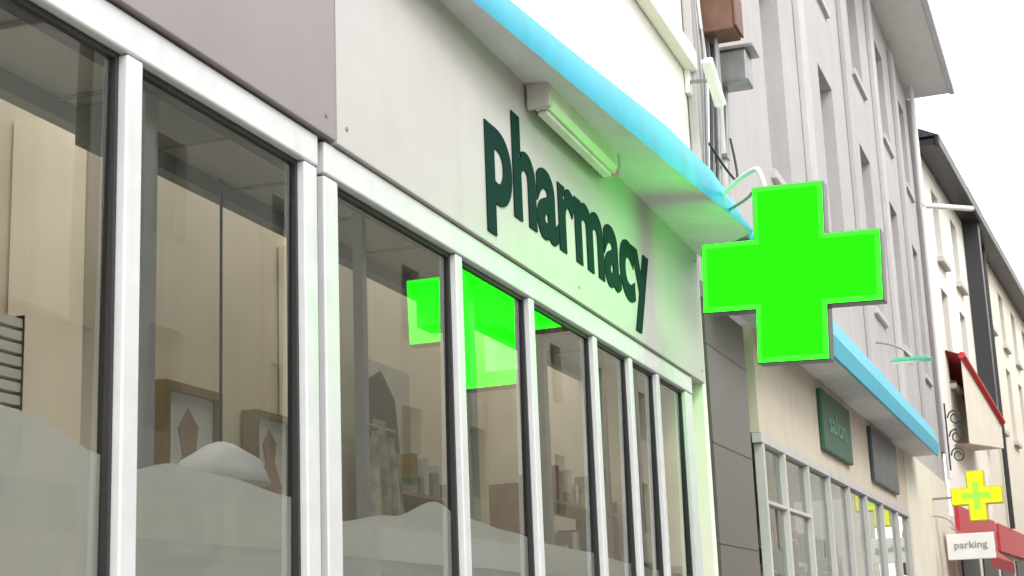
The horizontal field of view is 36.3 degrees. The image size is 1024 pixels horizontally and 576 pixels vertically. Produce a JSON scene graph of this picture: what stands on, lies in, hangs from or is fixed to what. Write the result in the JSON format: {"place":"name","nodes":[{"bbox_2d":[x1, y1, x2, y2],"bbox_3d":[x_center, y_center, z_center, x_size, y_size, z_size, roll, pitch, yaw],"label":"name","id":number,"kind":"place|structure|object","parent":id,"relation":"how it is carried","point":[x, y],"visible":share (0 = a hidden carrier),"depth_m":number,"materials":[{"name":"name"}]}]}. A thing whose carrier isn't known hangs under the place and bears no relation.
{"place":"outdoors","nodes":[
{"label":"outdoors","id":0,"kind":"place"},
{"bbox_2d":[7,117,356,521],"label":"interior columns","id":1,"kind":"structure","parent":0,"point":[55,259],"depth_m":6.04,"materials":[{"name":"beige paint"}]},
{"bbox_2d":[0,67,582,380],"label":"ceiling edge beam","id":2,"kind":"structure","parent":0,"point":[28,96],"depth_m":6.23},
{"bbox_2d":[0,8,617,367],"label":"interior ceiling","id":3,"kind":"structure","parent":0,"point":[31,54],"depth_m":5.97,"materials":[{"name":"grey paint"}]},
{"bbox_2d":[178,178,270,486],"bbox_3d":[-1.119,0.154,5.996,0.380,1.200,0.380,-7,-13,18],"label":"pendant lamp","id":4,"kind":"object","parent":3,"relation":"hanging from","point":[222,458],"visible":0.77,"depth_m":5.79,"materials":[{"name":"white metal"}]},
{"bbox_2d":[0,20,580,353],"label":"ceiling grid","id":5,"kind":"object","parent":3,"relation":"attached to","point":[21,22],"visible":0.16,"depth_m":5.77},
{"bbox_2d":[75,99,538,333],"bbox_3d":[-0.658,-0.222,6.670,0.630,0.235,3.200,-7,-13,18],"label":"interior bulkhead","id":6,"kind":"object","parent":3,"relation":"hanging from","point":[492,308],"visible":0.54,"depth_m":5.34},
{"bbox_2d":[137,90,656,569],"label":"interior posts","id":7,"kind":"object","parent":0,"point":[147,321],"depth_m":5.98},
{"bbox_2d":[486,366,686,574],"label":"interior end wall","id":8,"kind":"structure","parent":0,"point":[567,422],"depth_m":10.86,"materials":[{"name":"beige paint"}]},
{"bbox_2d":[751,438,812,501],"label":"shop ceiling","id":9,"kind":"structure","parent":0,"point":[794,483],"depth_m":18.69,"materials":[{"name":"white paint"}]},
{"bbox_2d":[739,324,908,511],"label":"shop fascia","id":10,"kind":"structure","parent":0,"point":[782,404],"depth_m":14.34,"materials":[{"name":"beige paint"}]},
{"bbox_2d":[816,388,853,465],"bbox_3d":[3.348,1.453,16.117,0.053,0.600,1.850,-7,-14,19],"label":"shop sign board","id":11,"kind":"object","parent":10,"relation":"attached to","point":[834,428],"visible":1,"depth_m":15.88,"materials":[{"name":"green metal"}]},
{"bbox_2d":[736,232,938,456],"bbox_3d":[3.806,0.969,17.027,0.418,0.550,12.750,-7,-14,19],"label":"shop canopy","id":12,"kind":"object","parent":10,"relation":"attached to","point":[853,377],"visible":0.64,"depth_m":17.02,"materials":[{"name":"blue metal"}]},
{"bbox_2d":[867,426,899,494],"bbox_3d":[4.682,2.191,19.625,0.046,0.650,2.400,-7,-14,19],"label":"shop sign board","id":13,"kind":"object","parent":10,"relation":"attached to","point":[883,462],"visible":1,"depth_m":19.34,"materials":[{"name":"grey metal"}]},
{"bbox_2d":[751,432,914,575],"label":"shop frames","id":14,"kind":"structure","parent":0,"point":[762,442],"depth_m":14.25,"materials":[{"name":"white metal"}]},
{"bbox_2d":[754,488,795,544],"bbox_3d":[2.274,3.654,17.397,0.100,3.400,10.200,-7,-14,19],"label":"shop back","id":15,"kind":"object","parent":14,"relation":"attached to","point":[775,520],"depth_m":21.05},
{"bbox_2d":[810,470,910,575],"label":"shop glass","id":16,"kind":"object","parent":14,"relation":"in","point":[840,525],"visible":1,"depth_m":17.02,"materials":[{"name":"clear glass"}]},
{"bbox_2d":[908,0,1023,516],"label":"sky","id":17,"kind":"structure","parent":0,"point":[980,125],"materials":[{"name":"white"}]},
{"bbox_2d":[918,128,1023,289],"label":"roof","id":18,"kind":"structure","parent":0,"point":[923,134],"depth_m":29.45,"materials":[{"name":"stone"}]},
{"bbox_2d":[967,185,980,210],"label":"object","id":19,"kind":"object","parent":18,"relation":"attached to","point":[973,191],"visible":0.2,"depth_m":40.83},
{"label":"ground","id":20,"kind":"structure","parent":0,"visible":0},
{"bbox_2d":[484,260,718,575],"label":"side wall","id":21,"kind":"structure","parent":20,"relation":"on","point":[499,356],"depth_m":10.68,"materials":[{"name":"white paint"}]},
{"bbox_2d":[700,296,760,575],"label":"pier","id":22,"kind":"structure","parent":20,"relation":"on","point":[732,471],"depth_m":11.38,"materials":[{"name":"stone"}]},
{"bbox_2d":[705,343,758,551],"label":"pier joints","id":23,"kind":"object","parent":22,"relation":"attached to","point":[731,450],"visible":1,"depth_m":11.42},
{"bbox_2d":[757,524,782,575],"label":"display shelf","id":24,"kind":"object","parent":20,"relation":"on","point":[777,558],"visible":0.08,"depth_m":16.23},
{"bbox_2d":[781,531,819,575],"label":"display shelf","id":25,"kind":"object","parent":20,"relation":"on","point":[799,548],"visible":0.27,"depth_m":17.01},
{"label":"interior floor","id":26,"kind":"structure","parent":0,"visible":0},
{"bbox_2d":[0,98,489,524],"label":"interior back wall","id":27,"kind":"structure","parent":26,"relation":"on","point":[187,290],"depth_m":7.79,"materials":[{"name":"beige paint"}]},
{"bbox_2d":[0,313,24,410],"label":"wall vent","id":28,"kind":"object","parent":27,"relation":"attached to","point":[11,346],"depth_m":5.92,"materials":[{"name":"beige metal"}]},
{"bbox_2d":[154,379,222,464],"bbox_3d":[-1.474,0.846,7.080,0.080,0.800,0.500,-7,-13,18],"label":"framed picture","id":29,"kind":"object","parent":27,"relation":"attached to","point":[186,424],"visible":0.38,"depth_m":7.06,"materials":[{"name":"brown wood"}]},
{"bbox_2d":[242,409,287,495],"bbox_3d":[-1.220,0.950,7.812,0.080,0.640,0.400,-7,-13,18],"label":"framed picture","id":30,"kind":"object","parent":27,"relation":"attached to","point":[265,437],"visible":0.49,"depth_m":7.82,"materials":[{"name":"brown wood"}]},
{"bbox_2d":[0,0,674,393],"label":"fascia backing","id":31,"kind":"object","parent":27,"relation":"attached to","point":[32,22],"visible":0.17,"depth_m":4.70,"materials":[{"name":"paint"}]},
{"bbox_2d":[106,0,335,142],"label":"fascia","id":32,"kind":"structure","parent":31,"relation":"attached to","point":[278,55],"depth_m":4.91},
{"bbox_2d":[327,0,704,384],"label":"fascia","id":33,"kind":"structure","parent":31,"relation":"attached to","point":[424,89],"depth_m":6.72,"materials":[{"name":"white paint"}]},
{"bbox_2d":[483,110,647,333],"bbox_3d":[0.359,-0.289,8.135,0.006,0.665,2.890,-7,-13,18],"label":"pharmacy lettering","id":34,"kind":"object","parent":33,"relation":"attached to","point":[499,194],"visible":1,"depth_m":7.66,"materials":[{"name":"green plastic"}]},
{"bbox_2d":[440,0,752,256],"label":"shop canopy","id":35,"kind":"object","parent":33,"relation":"attached to","point":[669,179],"visible":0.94,"depth_m":8.28,"materials":[{"name":"teal metal"}]},
{"bbox_2d":[526,82,620,178],"bbox_3d":[0.335,-0.788,8.028,0.115,0.142,1.290,-7,-13,18],"label":"fluorescent batten light","id":36,"kind":"object","parent":35,"relation":"attached to","point":[558,114],"visible":1,"depth_m":7.84,"materials":[{"name":"white plastic"}]},
{"bbox_2d":[722,166,766,210],"bbox_3d":[1.425,-0.594,9.613,0.150,0.198,0.654,4,-14,-25],"label":"cross bracket","id":37,"kind":"object","parent":35,"relation":"attached to","point":[726,190],"visible":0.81,"depth_m":9.58,"materials":[{"name":"white metal"}]},
{"bbox_2d":[701,180,886,366],"bbox_3d":[1.640,-0.084,9.124,1.060,1.060,0.140,-5,-13,23],"label":"green cross sign","id":38,"kind":"object","parent":37,"relation":"attached to","point":[792,273],"visible":1,"depth_m":9.05,"materials":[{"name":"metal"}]},
{"bbox_2d":[368,359,410,453],"bbox_3d":[-0.786,1.094,9.088,0.048,1.350,1.000,-7,-13,18],"label":"hair poster","id":39,"kind":"object","parent":27,"relation":"attached to","point":[389,406],"visible":0.26,"depth_m":9.37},
{"bbox_2d":[369,423,404,516],"bbox_3d":[-0.627,1.977,7.739,0.140,2.620,0.504,-7,-13,18],"label":"scarf stand","id":40,"kind":"object","parent":26,"relation":"on","point":[386,493],"visible":0.51,"depth_m":7.99,"materials":[{"name":"grey fabric"}]},
{"bbox_2d":[397,453,446,512],"bbox_3d":[-0.588,2.185,8.488,0.300,2.544,0.690,-7,-13,18],"label":"display shelf","id":41,"kind":"object","parent":26,"relation":"on","point":[420,481],"visible":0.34,"depth_m":8.77,"materials":[{"name":"brown wood"}]},
{"bbox_2d":[489,465,620,560],"bbox_3d":[0.336,2.395,9.602,0.300,2.556,1.740,-7,-13,18],"label":"display shelf","id":42,"kind":"object","parent":26,"relation":"on","point":[570,500],"visible":0.38,"depth_m":9.63,"materials":[{"name":"brown wood"}]},
{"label":"pavement","id":43,"kind":"structure","parent":0,"visible":0},
{"bbox_2d":[689,129,818,570],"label":"gable wall","id":44,"kind":"structure","parent":43,"relation":"on","point":[798,506],"depth_m":28.69,"materials":[{"name":"beige paint"}]},
{"bbox_2d":[903,451,955,575],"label":"end pier","id":45,"kind":"structure","parent":43,"relation":"on","point":[925,485],"depth_m":23.93,"materials":[{"name":"beige paint"}]},
{"bbox_2d":[681,0,945,482],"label":"front wall","id":46,"kind":"structure","parent":45,"relation":"on","point":[765,128],"depth_m":19.10,"materials":[{"name":"white paint"}]},
{"bbox_2d":[510,0,689,148],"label":"wall","id":47,"kind":"structure","parent":46,"relation":"attached to","point":[622,45],"depth_m":9.70,"materials":[{"name":"white paint"}]},
{"bbox_2d":[636,0,696,71],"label":"string course","id":48,"kind":"object","parent":46,"relation":"attached to","point":[666,25],"visible":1,"depth_m":10.70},
{"bbox_2d":[681,0,705,161],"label":"pilaster","id":49,"kind":"object","parent":46,"relation":"attached to","point":[695,98],"depth_m":11.38,"materials":[{"name":"white paint"}]},
{"bbox_2d":[684,57,725,107],"bbox_3d":[1.347,-1.464,11.170,0.322,0.349,0.306,-10,-15,30],"label":"security floodlight","id":50,"kind":"object","parent":46,"relation":"attached to","point":[711,79],"visible":1,"depth_m":11.11,"materials":[{"name":"white paint"}]},
{"bbox_2d":[694,0,738,179],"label":"cable bundle","id":51,"kind":"object","parent":46,"relation":"attached to","point":[709,151],"visible":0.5,"depth_m":11.49,"materials":[{"name":"grey metal"}]},
{"bbox_2d":[698,0,743,185],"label":"junction box","id":52,"kind":"object","parent":46,"relation":"attached to","point":[722,21],"visible":0.76,"depth_m":11.65,"materials":[{"name":"brown metal"}]},
{"bbox_2d":[714,44,730,195],"bbox_3d":[1.520,-2.627,12.198,0.120,4.600,0.120,-7,-13,18],"label":"drainpipe","id":53,"kind":"object","parent":46,"relation":"attached to","point":[725,159],"visible":0.17,"depth_m":11.82,"materials":[{"name":"grey metal"}]},
{"bbox_2d":[719,42,758,184],"bbox_3d":[1.789,-1.148,12.112,0.320,1.462,0.300,-7,-13,18],"label":"junction box","id":54,"kind":"object","parent":46,"relation":"attached to","point":[736,68],"visible":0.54,"depth_m":12.13,"materials":[{"name":"grey metal"}]},
{"bbox_2d":[771,169,786,184],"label":"sill","id":55,"kind":"structure","parent":46,"relation":"attached to","point":[777,178],"depth_m":14.40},
{"bbox_2d":[792,0,818,181],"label":"pilaster","id":56,"kind":"object","parent":46,"relation":"attached to","point":[805,92],"visible":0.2,"depth_m":16.64,"materials":[{"name":"white paint"}]},
{"bbox_2d":[818,0,829,18],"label":"sill","id":57,"kind":"structure","parent":46,"relation":"attached to","point":[824,7],"depth_m":19.13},
{"bbox_2d":[835,0,877,367],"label":"pilaster","id":58,"kind":"object","parent":46,"relation":"attached to","point":[855,169],"visible":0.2,"depth_m":20.13,"materials":[{"name":"white paint"}]},
{"bbox_2d":[852,68,867,100],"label":"sill","id":59,"kind":"structure","parent":46,"relation":"attached to","point":[859,84],"depth_m":21.85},
{"bbox_2d":[874,306,889,327],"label":"sill","id":60,"kind":"structure","parent":46,"relation":"attached to","point":[881,317],"depth_m":21.07,"materials":[{"name":"white concrete"}]},
{"bbox_2d":[863,0,907,400],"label":"pilaster","id":61,"kind":"object","parent":46,"relation":"attached to","point":[885,199],"visible":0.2,"depth_m":23.18,"materials":[{"name":"white paint"}]},
{"bbox_2d":[883,132,894,158],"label":"sill","id":62,"kind":"structure","parent":46,"relation":"attached to","point":[888,147],"depth_m":24.73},
{"bbox_2d":[876,341,933,364],"bbox_3d":[4.924,0.787,19.732,0.766,0.314,0.200,-7,-13,18],"label":"green glass lamp","id":63,"kind":"object","parent":46,"relation":"attached to","point":[912,359],"visible":0.89,"depth_m":19.63,"materials":[{"name":"green glass"}]},
{"bbox_2d":[903,344,912,356],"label":"sill","id":64,"kind":"structure","parent":46,"relation":"attached to","point":[905,347],"depth_m":23.74,"materials":[{"name":"white stone"}]},
{"bbox_2d":[887,50,929,424],"bbox_3d":[6.622,-0.811,26.067,0.068,6.600,0.400,-7,-14,19],"label":"pilaster","id":65,"kind":"object","parent":46,"relation":"attached to","point":[910,262],"visible":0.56,"depth_m":25.95,"materials":[{"name":"white paint"}]},
{"bbox_2d":[871,0,948,98],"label":"eave soffit","id":66,"kind":"structure","parent":46,"relation":"on","point":[906,32],"depth_m":27.01,"materials":[{"name":"white paint"}]},
{"bbox_2d":[908,86,952,478],"bbox_3d":[7.581,-0.189,28.297,0.095,7.300,0.100,-7,-14,19],"label":"downpipe","id":67,"kind":"object","parent":66,"relation":"attached to","point":[927,254],"visible":1,"depth_m":28.26,"materials":[{"name":"white metal"}]},
{"bbox_2d":[920,203,973,210],"bbox_3d":[8.214,-1.526,29.411,0.100,0.444,2.213,-13,-17,39],"label":"white strut","id":68,"kind":"object","parent":67,"relation":"attached to","point":[948,207],"visible":1,"depth_m":29.32,"materials":[{"name":"paint"}]},
{"bbox_2d":[921,0,954,94],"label":"gutter","id":69,"kind":"object","parent":66,"relation":"attached to","point":[931,21],"visible":1,"depth_m":26.99,"materials":[{"name":"white metal"}]},
{"bbox_2d":[906,182,914,202],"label":"sill","id":70,"kind":"structure","parent":46,"relation":"attached to","point":[911,195],"depth_m":27.47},
{"bbox_2d":[906,100,944,453],"bbox_3d":[7.601,-0.267,28.633,0.068,6.600,0.400,-7,-14,19],"label":"pilaster","id":71,"kind":"object","parent":46,"relation":"attached to","point":[925,279],"visible":0.71,"depth_m":28.42,"materials":[{"name":"white paint"}]},
{"bbox_2d":[925,373,933,386],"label":"sill","id":72,"kind":"structure","parent":46,"relation":"attached to","point":[929,381],"depth_m":26.68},
{"bbox_2d":[932,516,995,559],"bbox_3d":[7.035,3.885,24.384,0.960,0.711,0.068,-7,-14,20],"label":"hanging shop sign","id":73,"kind":"object","parent":45,"relation":"attached to","point":[966,546],"visible":1,"depth_m":24.29,"materials":[{"name":"white paint"}]},
{"bbox_2d":[932,470,1004,521],"bbox_3d":[7.233,3.326,24.870,1.150,0.800,0.175,-8,-14,22],"label":"yellow cross sign","id":74,"kind":"object","parent":45,"relation":"attached to","point":[976,495],"visible":0.89,"depth_m":24.73,"materials":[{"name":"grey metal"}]},
{"bbox_2d":[950,516,1023,575],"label":"shop front","id":75,"kind":"object","parent":43,"relation":"on","point":[958,566],"visible":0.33,"depth_m":30.66,"materials":[{"name":"red paint"}]},
{"bbox_2d":[920,156,992,520],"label":"front wall","id":76,"kind":"structure","parent":75,"relation":"on","point":[953,310],"depth_m":31.35,"materials":[{"name":"white paint"}]},
{"bbox_2d":[937,256,951,271],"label":"sill","id":77,"kind":"structure","parent":76,"relation":"attached to","point":[944,263],"depth_m":30.66,"materials":[{"name":"white concrete"}]},
{"bbox_2d":[943,403,964,470],"bbox_3d":[7.534,2.521,26.554,0.267,1.150,0.030,-7,-13,18],"label":"wrought iron sign","id":78,"kind":"object","parent":76,"relation":"attached to","point":[947,436],"visible":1,"depth_m":26.56,"materials":[{"name":"metal"}]},
{"bbox_2d":[950,383,964,395],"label":"sill","id":79,"kind":"structure","parent":76,"relation":"attached to","point":[957,389],"depth_m":30.07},
{"bbox_2d":[956,281,968,295],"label":"sill","id":80,"kind":"structure","parent":76,"relation":"attached to","point":[962,288],"depth_m":33.00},
{"bbox_2d":[945,350,1004,450],"bbox_3d":[9.077,2.270,30.801,1.045,1.900,3.010,-7,-14,20],"label":"red edged awning","id":81,"kind":"object","parent":76,"relation":"attached to","point":[985,420],"visible":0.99,"depth_m":30.30,"materials":[{"name":"fabric"}]},
{"bbox_2d":[954,506,1023,558],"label":"shop fascias","id":82,"kind":"object","parent":75,"relation":"attached to","point":[1008,541],"visible":0.68,"depth_m":33.66,"materials":[{"name":"red paint"}]},
{"bbox_2d":[950,527,1014,572],"bbox_3d":[8.433,4.710,27.878,0.619,0.700,4.541,-7,-14,21],"label":"red shop awning","id":83,"kind":"object","parent":82,"relation":"attached to","point":[1000,561],"visible":0.62,"depth_m":27.78,"materials":[{"name":"red fabric"}]},
{"bbox_2d":[986,450,995,525],"bbox_3d":[10.358,4.317,33.919,0.120,1.990,0.300,-8,-14,22],"label":"party pier base","id":84,"kind":"object","parent":75,"relation":"on","point":[990,481],"visible":0.07,"depth_m":33.86,"materials":[{"name":"white paint"}]},
{"bbox_2d":[962,221,998,409],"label":"dark party pier","id":85,"kind":"structure","parent":84,"relation":"on","point":[978,305],"depth_m":34.58,"materials":[{"name":"paint"}]},
{"bbox_2d":[961,558,1023,575],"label":"shop windows","id":86,"kind":"structure","parent":75,"relation":"attached to","point":[970,567],"depth_m":31.12,"materials":[{"name":"glass"}]},
{"bbox_2d":[986,262,1023,533],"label":"front wall","id":87,"kind":"structure","parent":75,"relation":"on","point":[1008,323],"depth_m":40.04,"materials":[{"name":"beige paint"}]},
{"bbox_2d":[919,138,1023,321],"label":"eave","id":88,"kind":"object","parent":87,"relation":"attached to","point":[937,168],"visible":0.56,"depth_m":33.55,"materials":[{"name":"paint"}]},
{"bbox_2d":[934,135,1023,300],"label":"gutter","id":89,"kind":"object","parent":88,"relation":"attached to","point":[952,168],"visible":1,"depth_m":34.10,"materials":[{"name":"paint"}]},
{"bbox_2d":[993,325,998,336],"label":"sill","id":90,"kind":"structure","parent":87,"relation":"attached to","point":[996,333],"depth_m":38.17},
{"bbox_2d":[981,247,1014,528],"bbox_3d":[11.419,2.287,36.714,0.114,6.700,0.120,-8,-14,22],"label":"black downpipe","id":91,"kind":"object","parent":87,"relation":"attached to","point":[1008,488],"visible":0.8,"depth_m":36.58,"materials":[{"name":"metal"}]},
{"bbox_2d":[1003,344,1011,354],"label":"sill","id":92,"kind":"structure","parent":87,"relation":"attached to","point":[1007,349],"depth_m":40.55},
{"bbox_2d":[1005,429,1009,436],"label":"sill","id":93,"kind":"structure","parent":87,"relation":"attached to","point":[1007,433],"depth_m":37.63,"materials":[{"name":"white stone"}]},
{"bbox_2d":[1013,440,1022,448],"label":"sill","id":94,"kind":"structure","parent":87,"relation":"attached to","point":[1017,444],"depth_m":39.98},
{"bbox_2d":[1015,361,1023,370],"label":"sill","id":95,"kind":"structure","parent":87,"relation":"attached to","point":[1019,365],"depth_m":43.23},
{"bbox_3d":[-0.732,2.321,4.174,0.100,0.380,12.140,-7,-13,18],"label":"stall riser","id":96,"kind":"object","parent":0,"visible":0},
{"bbox_2d":[30,0,703,575],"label":"window frames","id":97,"kind":"structure","parent":96,"relation":"on","point":[326,170],"depth_m":5.10,"materials":[{"name":"white metal"}]},
{"bbox_2d":[315,166,321,575],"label":"frame gap cover","id":98,"kind":"object","parent":97,"relation":"attached to","point":[319,390],"depth_m":5.10,"materials":[{"name":"metal"}]},
{"bbox_2d":[0,404,687,575],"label":"frosted film","id":99,"kind":"object","parent":97,"relation":"attached to","point":[190,521],"visible":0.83,"depth_m":4.31,"materials":[{"name":"white plastic"}]},
{"bbox_2d":[2,0,692,575],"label":"gaskets","id":100,"kind":"object","parent":97,"relation":"attached to","point":[108,204],"visible":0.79,"depth_m":5.05,"materials":[{"name":"rubber"}]}
]}

